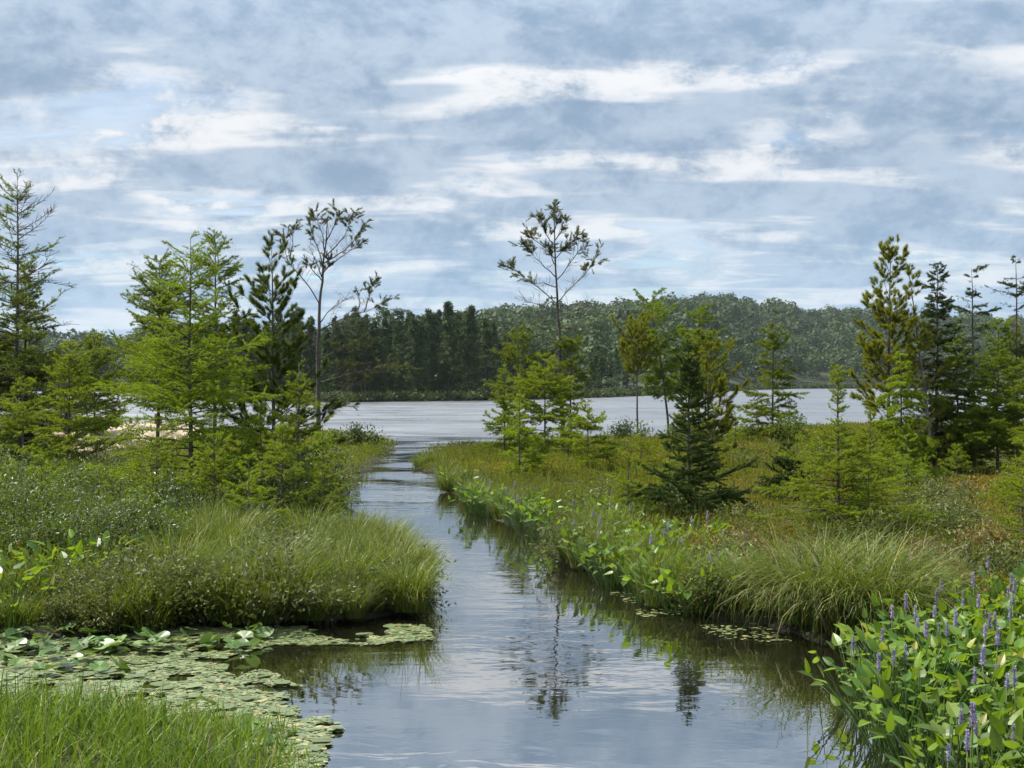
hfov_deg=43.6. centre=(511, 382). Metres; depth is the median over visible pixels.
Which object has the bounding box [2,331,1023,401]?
hill
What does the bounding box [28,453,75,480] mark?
leatherleaf shrub
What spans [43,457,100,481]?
leatherleaf shrub
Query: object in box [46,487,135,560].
leatherleaf shrub
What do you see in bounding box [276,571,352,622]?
sedge tussock
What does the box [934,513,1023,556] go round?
bog bush
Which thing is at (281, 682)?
lily pad
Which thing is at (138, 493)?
leafy shrub
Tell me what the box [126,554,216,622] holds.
bog bush
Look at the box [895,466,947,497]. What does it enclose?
bog bush
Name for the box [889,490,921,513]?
bog bush
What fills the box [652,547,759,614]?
bog bush
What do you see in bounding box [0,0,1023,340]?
sky
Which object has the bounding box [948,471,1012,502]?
bog bush
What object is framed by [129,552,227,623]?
bog bush
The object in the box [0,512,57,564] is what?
leatherleaf shrub
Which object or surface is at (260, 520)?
sedge tussock
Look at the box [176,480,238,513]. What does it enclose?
leatherleaf shrub
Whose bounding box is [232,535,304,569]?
bog bush
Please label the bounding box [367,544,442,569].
sedge tussock
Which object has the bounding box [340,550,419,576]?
bog bush
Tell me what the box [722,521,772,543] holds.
bog bush
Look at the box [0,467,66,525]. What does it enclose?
leatherleaf shrub
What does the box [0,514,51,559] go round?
leatherleaf shrub
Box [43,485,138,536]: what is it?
leatherleaf shrub
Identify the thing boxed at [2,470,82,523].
leatherleaf shrub
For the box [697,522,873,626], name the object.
drooping sedge
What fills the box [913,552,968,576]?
bog bush
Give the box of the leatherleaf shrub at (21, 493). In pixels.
[0,471,64,516]
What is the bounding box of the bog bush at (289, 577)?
[238,560,320,623]
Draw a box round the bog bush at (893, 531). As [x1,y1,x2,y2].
[835,512,922,547]
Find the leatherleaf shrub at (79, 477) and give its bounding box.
[51,453,119,496]
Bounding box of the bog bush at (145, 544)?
[108,528,229,571]
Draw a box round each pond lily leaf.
[0,651,13,657]
[0,655,15,662]
[5,628,21,642]
[5,638,26,651]
[7,658,25,667]
[19,626,33,629]
[29,639,44,647]
[32,661,44,670]
[35,632,52,650]
[37,665,55,670]
[38,647,59,654]
[39,625,54,628]
[42,646,55,650]
[44,641,56,646]
[54,636,66,644]
[54,657,76,665]
[60,621,76,631]
[67,653,82,660]
[70,637,88,650]
[70,659,84,665]
[74,650,97,653]
[78,628,100,635]
[86,636,100,647]
[89,661,108,670]
[92,626,110,631]
[93,638,114,649]
[96,636,111,640]
[99,640,120,653]
[106,642,125,646]
[110,656,130,669]
[113,646,129,650]
[118,634,126,641]
[132,640,147,645]
[134,631,150,637]
[140,632,153,638]
[141,627,156,637]
[142,641,162,644]
[148,631,169,642]
[167,635,183,638]
[175,644,188,653]
[181,694,201,709]
[199,632,220,647]
[200,637,217,645]
[201,696,217,705]
[222,621,231,627]
[223,637,239,643]
[225,643,238,647]
[228,633,245,638]
[231,715,259,733]
[234,630,253,642]
[234,641,252,646]
[234,706,248,716]
[245,638,260,646]
[249,622,262,628]
[253,727,273,743]
[255,626,273,637]
[255,717,273,723]
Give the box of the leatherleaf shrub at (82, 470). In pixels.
[44,453,109,497]
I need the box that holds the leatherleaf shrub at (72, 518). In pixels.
[49,504,100,537]
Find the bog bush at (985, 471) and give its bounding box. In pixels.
[959,464,997,479]
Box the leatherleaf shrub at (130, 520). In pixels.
[84,482,186,544]
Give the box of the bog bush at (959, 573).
[941,559,975,585]
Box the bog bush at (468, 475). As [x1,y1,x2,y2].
[456,464,499,483]
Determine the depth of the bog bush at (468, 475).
26.95 m
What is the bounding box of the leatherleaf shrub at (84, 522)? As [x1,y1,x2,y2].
[52,486,122,542]
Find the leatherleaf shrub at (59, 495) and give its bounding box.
[22,471,107,518]
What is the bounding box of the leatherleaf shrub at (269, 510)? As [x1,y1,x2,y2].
[227,495,292,534]
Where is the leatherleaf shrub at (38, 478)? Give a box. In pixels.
[3,461,71,504]
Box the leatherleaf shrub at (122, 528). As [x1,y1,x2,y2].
[76,489,165,557]
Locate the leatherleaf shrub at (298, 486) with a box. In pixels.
[237,463,329,527]
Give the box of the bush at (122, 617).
[70,566,157,633]
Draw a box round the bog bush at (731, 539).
[694,529,757,562]
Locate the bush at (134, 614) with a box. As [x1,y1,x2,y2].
[94,567,192,633]
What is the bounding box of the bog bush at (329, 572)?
[318,561,382,609]
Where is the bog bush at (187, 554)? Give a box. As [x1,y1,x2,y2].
[159,546,223,558]
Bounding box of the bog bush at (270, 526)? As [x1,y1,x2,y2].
[213,511,325,549]
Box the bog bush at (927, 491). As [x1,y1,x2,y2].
[895,474,974,506]
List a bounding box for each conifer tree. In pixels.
[129,327,151,370]
[171,325,192,388]
[210,328,228,386]
[219,341,229,388]
[228,310,241,381]
[235,320,251,387]
[237,341,257,390]
[244,324,269,373]
[247,332,256,380]
[254,339,262,379]
[266,323,283,392]
[270,308,289,388]
[281,310,303,384]
[285,311,300,391]
[286,306,304,375]
[286,340,311,379]
[300,343,311,389]
[303,316,316,392]
[309,328,322,361]
[315,327,328,387]
[320,319,359,389]
[320,326,334,391]
[320,343,334,391]
[326,324,346,391]
[329,337,355,391]
[333,323,348,361]
[343,317,361,393]
[343,321,370,389]
[343,343,363,391]
[345,316,385,390]
[350,305,359,317]
[359,314,370,391]
[361,349,376,392]
[362,320,388,392]
[366,339,387,387]
[369,305,393,326]
[371,327,387,390]
[372,332,387,392]
[376,309,396,352]
[380,326,393,390]
[381,316,393,389]
[387,307,412,388]
[387,318,405,391]
[387,321,412,389]
[388,317,400,392]
[394,352,410,391]
[402,315,424,392]
[404,318,434,391]
[407,312,416,389]
[407,313,433,342]
[411,321,431,392]
[416,308,439,390]
[418,324,433,391]
[427,312,442,392]
[428,341,439,391]
[430,309,442,370]
[433,301,465,391]
[434,304,456,391]
[435,342,442,388]
[438,311,454,388]
[441,347,455,391]
[451,312,462,335]
[451,328,463,391]
[452,310,466,332]
[453,333,472,392]
[456,312,476,391]
[458,318,472,388]
[461,307,483,383]
[462,305,482,391]
[466,320,485,391]
[475,327,500,392]
[477,316,491,388]
[477,326,504,362]
[478,337,490,390]
[484,321,500,381]
[488,343,501,392]
[492,360,501,391]
[498,343,505,378]
[499,335,520,389]
[500,338,512,386]
[514,335,542,376]
[523,361,532,389]
[538,347,545,379]
[541,346,554,391]
[548,348,558,384]
[553,339,558,380]
[558,345,573,383]
[582,376,591,390]
[587,361,597,389]
[592,354,600,385]
[592,356,608,389]
[604,369,611,387]
[609,360,615,387]
[610,347,621,388]
[620,359,634,387]
[621,359,630,388]
[630,373,635,384]
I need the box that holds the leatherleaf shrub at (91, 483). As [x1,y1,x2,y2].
[55,466,131,503]
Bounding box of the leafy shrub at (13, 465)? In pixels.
[0,434,77,504]
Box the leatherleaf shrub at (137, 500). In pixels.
[87,481,200,541]
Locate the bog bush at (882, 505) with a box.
[843,493,904,515]
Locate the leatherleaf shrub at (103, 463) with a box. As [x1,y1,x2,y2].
[80,448,127,474]
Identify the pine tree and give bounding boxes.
[200,230,348,472]
[271,198,422,440]
[497,198,609,448]
[610,311,660,432]
[671,327,751,463]
[848,233,946,463]
[892,263,967,474]
[986,317,1023,454]
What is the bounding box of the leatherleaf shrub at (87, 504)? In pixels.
[35,485,125,520]
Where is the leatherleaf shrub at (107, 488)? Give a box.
[73,476,153,511]
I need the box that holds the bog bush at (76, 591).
[51,577,109,605]
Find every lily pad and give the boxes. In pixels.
[9,667,28,671]
[24,672,40,676]
[42,659,54,661]
[55,668,72,671]
[57,663,76,666]
[77,671,94,675]
[101,668,117,671]
[121,682,138,687]
[129,661,147,663]
[132,673,143,676]
[148,658,162,660]
[150,681,168,685]
[151,646,166,648]
[156,685,173,689]
[184,683,201,687]
[188,693,203,696]
[215,704,235,708]
[216,711,237,715]
[241,696,254,699]
[269,706,289,711]
[273,680,289,683]
[279,711,295,714]
[310,746,321,750]
[312,737,332,741]
[383,624,396,627]
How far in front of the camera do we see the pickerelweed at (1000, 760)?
6.47 m
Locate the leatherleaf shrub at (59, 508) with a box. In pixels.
[2,488,103,531]
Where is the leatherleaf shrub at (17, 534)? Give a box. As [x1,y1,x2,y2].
[0,524,45,559]
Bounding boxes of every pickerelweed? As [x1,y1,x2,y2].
[0,539,82,580]
[0,544,57,592]
[0,552,52,601]
[0,562,42,609]
[0,567,55,629]
[2,547,94,589]
[18,540,97,566]
[25,528,137,570]
[34,551,117,580]
[59,535,142,564]
[68,532,156,566]
[96,541,157,564]
[439,465,477,493]
[448,486,493,513]
[449,488,493,513]
[453,477,490,493]
[456,486,496,514]
[459,485,489,512]
[463,479,505,517]
[474,488,490,517]
[486,487,541,525]
[495,494,537,527]
[496,482,548,503]
[496,494,550,535]
[499,490,550,526]
[499,493,553,520]
[509,499,561,528]
[513,507,546,536]
[516,498,570,537]
[527,496,557,526]
[527,503,583,536]
[538,510,580,536]
[539,512,589,537]
[555,500,603,516]
[556,518,591,541]
[558,528,621,572]
[560,489,591,506]
[566,494,604,505]
[568,496,606,512]
[571,539,637,585]
[573,530,618,565]
[573,543,631,582]
[576,530,636,574]
[577,517,645,541]
[577,546,615,581]
[579,535,656,585]
[582,540,640,577]
[583,494,631,509]
[585,510,612,529]
[585,539,643,581]
[586,552,624,588]
[588,541,653,567]
[592,502,643,519]
[598,489,632,508]
[604,561,657,598]
[605,546,661,586]
[606,540,664,557]
[608,546,675,599]
[611,521,673,534]
[614,523,679,536]
[616,514,662,536]
[617,548,675,606]
[621,522,688,539]
[621,529,687,547]
[622,519,673,535]
[622,534,665,566]
[622,564,686,602]
[631,561,698,580]
[632,562,716,614]
[633,544,692,559]
[635,541,701,557]
[640,566,727,615]
[642,540,714,560]
[646,568,696,607]
[648,521,699,544]
[650,561,731,615]
[651,541,711,556]
[653,531,706,545]
[656,523,720,540]
[658,550,729,565]
[659,516,720,533]
[661,517,711,548]
[661,552,730,576]
[663,511,732,536]
[671,516,727,536]
[675,567,755,613]
[677,552,741,568]
[693,560,755,610]
[798,633,915,718]
[808,631,900,701]
[816,648,937,739]
[817,652,958,755]
[824,628,935,712]
[826,623,928,692]
[834,624,967,706]
[837,641,941,707]
[840,677,946,750]
[841,672,991,763]
[843,604,933,681]
[844,634,982,723]
[845,644,943,728]
[847,658,952,730]
[853,697,970,767]
[854,610,952,650]
[855,629,994,710]
[858,665,986,762]
[861,592,976,647]
[861,650,992,750]
[865,605,945,680]
[868,607,995,659]
[868,704,989,767]
[873,589,971,644]
[873,615,954,657]
[873,617,963,671]
[880,610,947,633]
[880,678,1016,767]
[880,696,1023,767]
[881,635,1019,718]
[883,743,1005,767]
[884,591,990,627]
[884,619,1008,704]
[886,701,1023,767]
[888,649,1023,732]
[889,728,1014,767]
[893,605,982,657]
[893,706,1023,767]
[898,621,994,693]
[900,612,1004,645]
[900,666,1014,751]
[903,610,1013,694]
[905,577,999,616]
[909,721,1023,767]
[911,622,980,672]
[911,643,1018,707]
[912,721,1023,767]
[916,577,1001,610]
[919,648,1009,701]
[919,704,1017,767]
[921,598,992,640]
[922,599,1018,622]
[922,612,1005,673]
[923,606,994,647]
[923,645,1023,753]
[924,611,1023,674]
[925,608,998,648]
[926,627,1023,725]
[927,608,1015,660]
[928,599,1022,634]
[928,625,1023,703]
[930,590,1001,615]
[931,571,1023,612]
[932,579,1023,616]
[935,664,1012,728]
[935,673,1023,761]
[937,594,1023,635]
[938,583,998,621]
[938,640,1013,705]
[939,616,1017,667]
[942,621,1023,696]
[942,697,1023,767]
[946,556,1023,605]
[947,651,1023,713]
[949,593,1021,651]
[949,617,1023,674]
[952,575,1022,593]
[954,609,999,638]
[959,637,1023,680]
[960,575,1023,610]
[960,588,1023,654]
[960,638,1023,713]
[963,606,1023,673]
[963,616,1023,678]
[963,714,1015,764]
[964,586,1013,616]
[969,666,1023,752]
[971,669,1023,733]
[973,724,1016,767]
[977,618,1015,653]
[979,577,1016,619]
[983,592,1018,612]
[984,579,1018,609]
[985,652,1017,670]
[986,573,1023,610]
[987,711,1023,763]
[989,576,1021,592]
[989,713,1023,767]
[989,725,1010,767]
[990,567,1020,591]
[991,562,1023,589]
[991,658,1017,709]
[992,679,1023,696]
[993,696,1023,738]
[1002,741,1023,757]
[1006,619,1023,625]
[1009,573,1022,585]
[1009,681,1023,696]
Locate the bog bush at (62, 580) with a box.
[17,565,87,613]
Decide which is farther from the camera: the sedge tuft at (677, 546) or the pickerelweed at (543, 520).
the pickerelweed at (543, 520)
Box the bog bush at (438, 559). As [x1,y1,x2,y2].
[418,541,455,568]
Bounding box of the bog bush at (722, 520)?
[700,516,748,535]
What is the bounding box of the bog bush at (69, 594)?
[35,580,95,626]
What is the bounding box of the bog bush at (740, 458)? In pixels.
[731,445,771,463]
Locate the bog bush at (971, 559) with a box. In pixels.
[916,525,1023,581]
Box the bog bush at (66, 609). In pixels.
[44,580,124,626]
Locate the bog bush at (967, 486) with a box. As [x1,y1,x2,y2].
[919,469,989,501]
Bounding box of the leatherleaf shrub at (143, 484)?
[115,465,181,506]
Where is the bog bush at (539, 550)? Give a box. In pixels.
[520,515,625,565]
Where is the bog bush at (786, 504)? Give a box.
[764,494,806,511]
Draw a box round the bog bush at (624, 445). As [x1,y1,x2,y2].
[612,439,631,454]
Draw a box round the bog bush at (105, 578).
[78,558,180,623]
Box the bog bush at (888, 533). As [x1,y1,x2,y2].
[835,500,934,554]
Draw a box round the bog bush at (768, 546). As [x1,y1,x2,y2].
[745,532,822,558]
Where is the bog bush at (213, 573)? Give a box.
[160,548,263,616]
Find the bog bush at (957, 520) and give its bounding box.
[911,489,989,537]
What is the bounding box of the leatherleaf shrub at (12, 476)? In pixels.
[0,463,34,495]
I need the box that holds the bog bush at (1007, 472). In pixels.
[990,463,1023,476]
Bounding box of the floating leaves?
[0,592,791,767]
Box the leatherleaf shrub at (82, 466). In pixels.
[52,453,108,479]
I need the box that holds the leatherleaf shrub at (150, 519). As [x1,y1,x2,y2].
[75,480,189,543]
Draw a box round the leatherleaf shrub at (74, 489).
[32,472,116,509]
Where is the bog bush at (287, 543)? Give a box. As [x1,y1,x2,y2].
[264,530,336,572]
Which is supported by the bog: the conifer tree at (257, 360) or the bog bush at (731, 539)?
the bog bush at (731, 539)
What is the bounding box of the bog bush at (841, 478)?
[816,461,857,487]
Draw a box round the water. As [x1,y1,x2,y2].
[0,389,1023,767]
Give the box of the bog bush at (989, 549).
[965,537,1022,559]
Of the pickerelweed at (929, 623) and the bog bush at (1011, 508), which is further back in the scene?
the bog bush at (1011, 508)
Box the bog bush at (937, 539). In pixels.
[896,531,982,565]
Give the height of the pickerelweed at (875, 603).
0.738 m
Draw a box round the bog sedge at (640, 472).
[416,419,1023,639]
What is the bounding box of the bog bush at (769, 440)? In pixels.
[764,437,778,449]
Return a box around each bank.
[0,427,432,640]
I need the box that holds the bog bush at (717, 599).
[684,590,747,607]
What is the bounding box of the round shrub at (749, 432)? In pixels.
[730,423,776,439]
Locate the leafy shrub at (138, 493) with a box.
[92,476,195,533]
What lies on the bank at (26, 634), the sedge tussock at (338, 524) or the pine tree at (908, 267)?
the sedge tussock at (338, 524)
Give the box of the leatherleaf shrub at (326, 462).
[280,434,369,490]
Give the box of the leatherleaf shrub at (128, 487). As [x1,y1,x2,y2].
[113,477,149,502]
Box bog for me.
[412,449,1023,656]
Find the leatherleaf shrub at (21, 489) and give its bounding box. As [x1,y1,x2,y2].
[0,469,58,501]
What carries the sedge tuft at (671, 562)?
on the bog
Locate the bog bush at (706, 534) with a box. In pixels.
[669,519,771,558]
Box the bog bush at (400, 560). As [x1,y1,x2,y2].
[365,548,435,601]
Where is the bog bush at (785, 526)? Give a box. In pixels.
[757,512,835,539]
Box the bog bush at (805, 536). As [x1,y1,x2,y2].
[773,524,840,549]
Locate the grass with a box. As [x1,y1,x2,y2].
[0,639,335,767]
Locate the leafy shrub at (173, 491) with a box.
[109,454,219,535]
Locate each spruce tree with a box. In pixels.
[613,338,758,522]
[746,441,824,507]
[891,261,993,471]
[924,323,1005,474]
[940,264,1008,461]
[980,255,1023,459]
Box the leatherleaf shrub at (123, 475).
[99,458,160,491]
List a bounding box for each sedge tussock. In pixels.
[88,558,188,621]
[96,510,257,570]
[108,537,210,569]
[159,557,259,622]
[162,519,206,544]
[163,485,247,532]
[166,524,266,562]
[170,510,253,557]
[171,515,343,582]
[171,545,257,569]
[172,509,236,534]
[174,543,244,572]
[176,496,277,547]
[179,517,255,543]
[183,504,246,524]
[189,517,288,556]
[191,490,291,545]
[195,566,293,625]
[197,498,268,528]
[198,545,278,599]
[211,521,359,613]
[224,571,296,621]
[227,523,325,557]
[229,515,349,567]
[230,575,292,623]
[232,507,283,539]
[236,549,324,583]
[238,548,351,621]
[248,533,323,555]
[271,493,346,541]
[271,511,352,549]
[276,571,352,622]
[285,524,405,585]
[290,531,363,564]
[291,582,343,621]
[296,503,424,561]
[305,508,371,540]
[310,569,377,616]
[316,515,436,566]
[316,518,380,559]
[317,502,397,535]
[323,576,391,619]
[326,548,413,611]
[327,534,401,561]
[331,507,392,528]
[331,531,386,556]
[333,506,387,531]
[346,565,406,610]
[353,541,469,613]
[355,552,435,599]
[357,512,447,549]
[360,506,430,538]
[363,531,447,563]
[367,513,407,532]
[367,516,420,544]
[367,538,450,574]
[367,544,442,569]
[369,567,420,609]
[376,524,420,543]
[377,538,457,569]
[384,532,457,575]
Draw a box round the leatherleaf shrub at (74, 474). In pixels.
[49,460,102,491]
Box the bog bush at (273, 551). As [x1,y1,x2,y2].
[235,541,326,574]
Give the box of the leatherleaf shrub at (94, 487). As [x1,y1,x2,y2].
[48,460,138,510]
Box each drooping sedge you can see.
[676,532,795,620]
[683,528,845,621]
[689,517,910,645]
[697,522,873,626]
[719,519,954,652]
[735,510,899,605]
[754,505,958,594]
[759,512,987,642]
[798,510,975,591]
[812,522,992,606]
[819,553,1017,649]
[862,537,1009,604]
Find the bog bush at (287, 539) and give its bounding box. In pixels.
[225,524,335,560]
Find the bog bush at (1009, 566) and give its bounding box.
[975,548,1023,583]
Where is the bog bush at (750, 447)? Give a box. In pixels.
[730,439,769,452]
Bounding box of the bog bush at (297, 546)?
[246,530,334,562]
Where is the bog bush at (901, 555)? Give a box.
[842,540,951,581]
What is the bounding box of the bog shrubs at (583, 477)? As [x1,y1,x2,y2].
[409,419,1023,653]
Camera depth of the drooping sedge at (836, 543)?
12.63 m
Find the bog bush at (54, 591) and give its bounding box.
[18,576,79,608]
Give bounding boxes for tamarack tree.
[0,168,147,462]
[0,255,85,453]
[0,275,53,440]
[0,376,77,488]
[12,340,124,466]
[18,454,74,508]
[45,329,135,432]
[81,231,301,516]
[92,472,131,507]
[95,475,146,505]
[99,247,212,466]
[113,453,158,485]
[125,447,196,503]
[150,432,293,523]
[163,227,258,485]
[210,419,262,510]
[217,452,290,534]
[222,402,284,510]
[229,358,357,518]
[239,421,326,532]
[290,454,358,522]
[305,428,364,516]
[479,364,526,456]
[482,320,550,449]
[490,393,549,477]
[507,352,581,457]
[551,332,593,450]
[551,399,627,472]
[624,287,686,435]
[666,303,731,434]
[733,307,809,436]
[738,362,950,547]
[841,408,900,491]
[856,350,955,486]
[939,317,1023,474]
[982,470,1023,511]
[995,359,1023,470]
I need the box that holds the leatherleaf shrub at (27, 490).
[2,473,71,509]
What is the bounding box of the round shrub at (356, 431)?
[330,415,387,451]
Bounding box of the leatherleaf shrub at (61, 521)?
[0,505,113,558]
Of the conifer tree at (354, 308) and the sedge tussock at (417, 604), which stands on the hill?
the conifer tree at (354, 308)
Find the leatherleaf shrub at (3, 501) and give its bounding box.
[0,472,46,530]
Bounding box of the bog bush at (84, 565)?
[53,559,126,579]
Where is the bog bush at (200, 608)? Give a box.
[184,569,237,623]
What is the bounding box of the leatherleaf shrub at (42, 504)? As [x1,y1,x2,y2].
[0,494,62,524]
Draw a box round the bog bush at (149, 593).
[88,564,194,628]
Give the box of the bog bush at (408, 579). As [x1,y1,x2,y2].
[359,562,448,611]
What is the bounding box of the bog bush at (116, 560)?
[75,542,145,573]
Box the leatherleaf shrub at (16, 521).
[0,516,44,535]
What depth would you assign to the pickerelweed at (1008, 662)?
8.78 m
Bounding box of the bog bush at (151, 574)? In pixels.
[94,548,251,621]
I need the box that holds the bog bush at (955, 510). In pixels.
[919,494,988,526]
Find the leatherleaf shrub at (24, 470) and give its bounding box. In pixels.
[5,456,44,485]
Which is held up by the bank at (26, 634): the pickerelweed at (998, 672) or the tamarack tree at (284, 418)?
the tamarack tree at (284, 418)
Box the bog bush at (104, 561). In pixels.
[50,535,196,593]
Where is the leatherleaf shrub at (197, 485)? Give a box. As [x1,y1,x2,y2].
[168,469,228,496]
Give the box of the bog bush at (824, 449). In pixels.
[812,440,836,456]
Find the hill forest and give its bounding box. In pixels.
[2,291,1023,386]
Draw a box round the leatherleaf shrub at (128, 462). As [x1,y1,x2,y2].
[103,445,155,477]
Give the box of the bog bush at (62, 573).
[7,563,89,612]
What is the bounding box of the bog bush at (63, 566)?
[12,549,110,588]
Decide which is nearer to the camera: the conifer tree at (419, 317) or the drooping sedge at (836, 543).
the drooping sedge at (836, 543)
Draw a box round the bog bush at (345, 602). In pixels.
[321,576,365,620]
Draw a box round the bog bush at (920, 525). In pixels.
[875,493,968,535]
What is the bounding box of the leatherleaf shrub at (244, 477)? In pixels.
[219,448,316,511]
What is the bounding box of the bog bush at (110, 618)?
[68,579,183,635]
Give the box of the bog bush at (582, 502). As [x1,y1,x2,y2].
[554,486,624,513]
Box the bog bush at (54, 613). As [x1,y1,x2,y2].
[33,600,85,624]
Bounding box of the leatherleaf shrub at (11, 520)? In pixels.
[0,504,72,546]
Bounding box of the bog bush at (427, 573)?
[388,557,451,584]
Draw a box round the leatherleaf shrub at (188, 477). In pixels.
[170,466,222,488]
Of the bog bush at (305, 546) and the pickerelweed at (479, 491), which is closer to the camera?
the bog bush at (305, 546)
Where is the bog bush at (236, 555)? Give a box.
[213,546,272,566]
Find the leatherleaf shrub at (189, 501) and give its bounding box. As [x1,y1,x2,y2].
[163,489,219,538]
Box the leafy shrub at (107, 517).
[43,500,173,547]
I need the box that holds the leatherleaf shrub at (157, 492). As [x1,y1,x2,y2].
[122,474,198,512]
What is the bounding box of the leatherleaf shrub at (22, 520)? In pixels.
[0,504,50,535]
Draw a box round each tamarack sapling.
[516,443,546,476]
[550,406,583,460]
[596,439,623,469]
[601,449,660,526]
[620,420,662,472]
[648,445,694,500]
[714,409,756,455]
[834,452,902,529]
[883,434,932,504]
[937,443,972,482]
[975,434,1023,550]
[994,473,1023,525]
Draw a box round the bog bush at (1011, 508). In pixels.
[992,497,1023,516]
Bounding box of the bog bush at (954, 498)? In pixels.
[913,486,997,516]
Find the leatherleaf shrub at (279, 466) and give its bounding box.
[229,445,346,520]
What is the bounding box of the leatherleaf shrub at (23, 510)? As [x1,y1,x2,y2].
[2,501,47,527]
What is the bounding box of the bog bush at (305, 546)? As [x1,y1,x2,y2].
[282,538,338,566]
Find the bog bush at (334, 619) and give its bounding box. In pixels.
[282,566,368,624]
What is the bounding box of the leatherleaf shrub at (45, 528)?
[5,512,86,556]
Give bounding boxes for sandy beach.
[36,421,197,451]
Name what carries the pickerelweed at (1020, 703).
in the water
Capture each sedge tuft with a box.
[0,546,81,588]
[0,556,46,599]
[0,557,29,585]
[0,580,59,625]
[0,585,31,626]
[0,591,19,623]
[1,535,30,565]
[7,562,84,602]
[10,534,70,565]
[14,551,87,589]
[36,535,103,568]
[73,560,178,590]
[83,561,154,592]
[102,560,194,598]
[408,453,428,467]
[426,450,451,461]
[430,456,456,475]
[430,472,457,490]
[431,464,473,491]
[452,472,486,496]
[454,475,498,509]
[471,467,493,478]
[481,487,524,518]
[482,495,511,517]
[495,494,529,522]
[497,483,529,500]
[508,480,532,499]
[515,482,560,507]
[541,522,595,563]
[547,497,598,525]
[551,510,616,543]
[552,529,604,569]
[564,506,631,529]
[565,506,617,529]
[567,498,614,518]
[570,500,640,526]
[570,525,628,545]
[585,502,653,527]
[587,513,649,536]
[587,526,632,542]
[587,529,649,559]
[588,534,658,582]
[590,527,651,545]
[593,522,666,552]
[595,539,692,598]
[608,525,658,543]
[614,547,663,576]
[622,543,689,565]
[628,560,685,607]
[629,524,706,554]
[635,544,705,585]
[637,548,716,604]
[647,534,695,558]
[654,546,738,588]
[659,547,737,578]
[661,542,729,562]
[670,541,732,561]
[674,570,725,613]
[678,548,746,604]
[691,543,762,568]
[693,546,756,563]
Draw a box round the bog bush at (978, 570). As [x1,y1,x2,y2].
[960,561,1004,585]
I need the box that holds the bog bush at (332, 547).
[251,534,347,573]
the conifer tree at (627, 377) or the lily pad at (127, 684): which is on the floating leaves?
the lily pad at (127, 684)
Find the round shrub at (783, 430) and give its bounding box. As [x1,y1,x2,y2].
[765,407,822,442]
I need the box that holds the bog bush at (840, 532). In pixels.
[783,512,889,552]
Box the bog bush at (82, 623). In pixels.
[56,597,115,634]
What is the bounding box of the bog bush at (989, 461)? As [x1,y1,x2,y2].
[973,451,1016,471]
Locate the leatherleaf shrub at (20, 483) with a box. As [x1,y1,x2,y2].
[1,465,50,501]
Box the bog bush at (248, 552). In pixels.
[215,544,279,567]
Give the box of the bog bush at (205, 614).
[163,565,252,626]
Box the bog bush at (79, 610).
[44,587,122,631]
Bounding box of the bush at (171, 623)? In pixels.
[117,576,202,627]
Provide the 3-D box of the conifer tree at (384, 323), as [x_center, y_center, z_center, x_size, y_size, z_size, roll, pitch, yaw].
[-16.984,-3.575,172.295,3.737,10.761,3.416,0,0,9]
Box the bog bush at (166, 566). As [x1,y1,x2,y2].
[112,546,236,622]
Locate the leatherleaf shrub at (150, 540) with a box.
[116,526,186,556]
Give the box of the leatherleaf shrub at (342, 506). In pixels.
[302,467,363,518]
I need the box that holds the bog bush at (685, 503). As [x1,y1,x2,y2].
[645,484,718,529]
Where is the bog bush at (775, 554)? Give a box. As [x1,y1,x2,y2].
[729,541,841,573]
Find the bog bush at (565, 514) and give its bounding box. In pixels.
[555,508,596,526]
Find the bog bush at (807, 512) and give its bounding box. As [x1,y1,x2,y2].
[793,503,846,529]
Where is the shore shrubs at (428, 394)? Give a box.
[1,382,996,401]
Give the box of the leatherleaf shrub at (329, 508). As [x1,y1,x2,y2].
[298,489,351,524]
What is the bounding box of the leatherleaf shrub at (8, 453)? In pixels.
[0,433,21,468]
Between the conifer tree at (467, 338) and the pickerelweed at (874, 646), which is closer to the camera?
the pickerelweed at (874, 646)
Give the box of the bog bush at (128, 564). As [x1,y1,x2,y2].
[77,547,162,581]
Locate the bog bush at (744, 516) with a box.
[697,493,782,540]
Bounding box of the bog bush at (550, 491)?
[527,480,572,506]
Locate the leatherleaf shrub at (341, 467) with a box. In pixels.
[269,425,377,508]
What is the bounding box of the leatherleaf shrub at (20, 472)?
[0,458,57,482]
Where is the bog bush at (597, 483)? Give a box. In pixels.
[584,471,620,495]
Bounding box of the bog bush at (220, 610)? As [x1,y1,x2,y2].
[151,555,247,625]
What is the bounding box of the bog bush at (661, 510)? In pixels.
[648,500,686,524]
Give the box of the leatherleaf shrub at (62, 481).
[22,463,87,505]
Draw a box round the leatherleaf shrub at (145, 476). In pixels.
[117,455,180,493]
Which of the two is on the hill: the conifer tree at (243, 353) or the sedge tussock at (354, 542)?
the conifer tree at (243, 353)
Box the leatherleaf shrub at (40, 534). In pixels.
[14,521,89,558]
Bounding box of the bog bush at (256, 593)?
[190,540,332,626]
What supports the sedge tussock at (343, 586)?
on the bank at (26, 634)
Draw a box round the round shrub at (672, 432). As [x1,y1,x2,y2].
[664,420,684,439]
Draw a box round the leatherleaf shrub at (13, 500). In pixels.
[0,478,38,516]
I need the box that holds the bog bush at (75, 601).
[56,583,112,625]
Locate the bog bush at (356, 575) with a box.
[316,559,399,599]
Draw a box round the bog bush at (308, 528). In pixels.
[255,515,338,553]
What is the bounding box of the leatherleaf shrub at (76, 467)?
[59,456,99,482]
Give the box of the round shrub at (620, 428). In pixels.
[604,415,654,438]
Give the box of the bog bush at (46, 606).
[25,589,90,625]
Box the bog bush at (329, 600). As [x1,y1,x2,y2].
[297,575,341,614]
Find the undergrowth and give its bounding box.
[0,424,441,632]
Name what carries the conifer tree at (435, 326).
on the hill
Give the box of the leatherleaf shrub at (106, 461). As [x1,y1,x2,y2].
[71,445,139,474]
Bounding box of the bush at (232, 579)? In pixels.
[175,550,284,621]

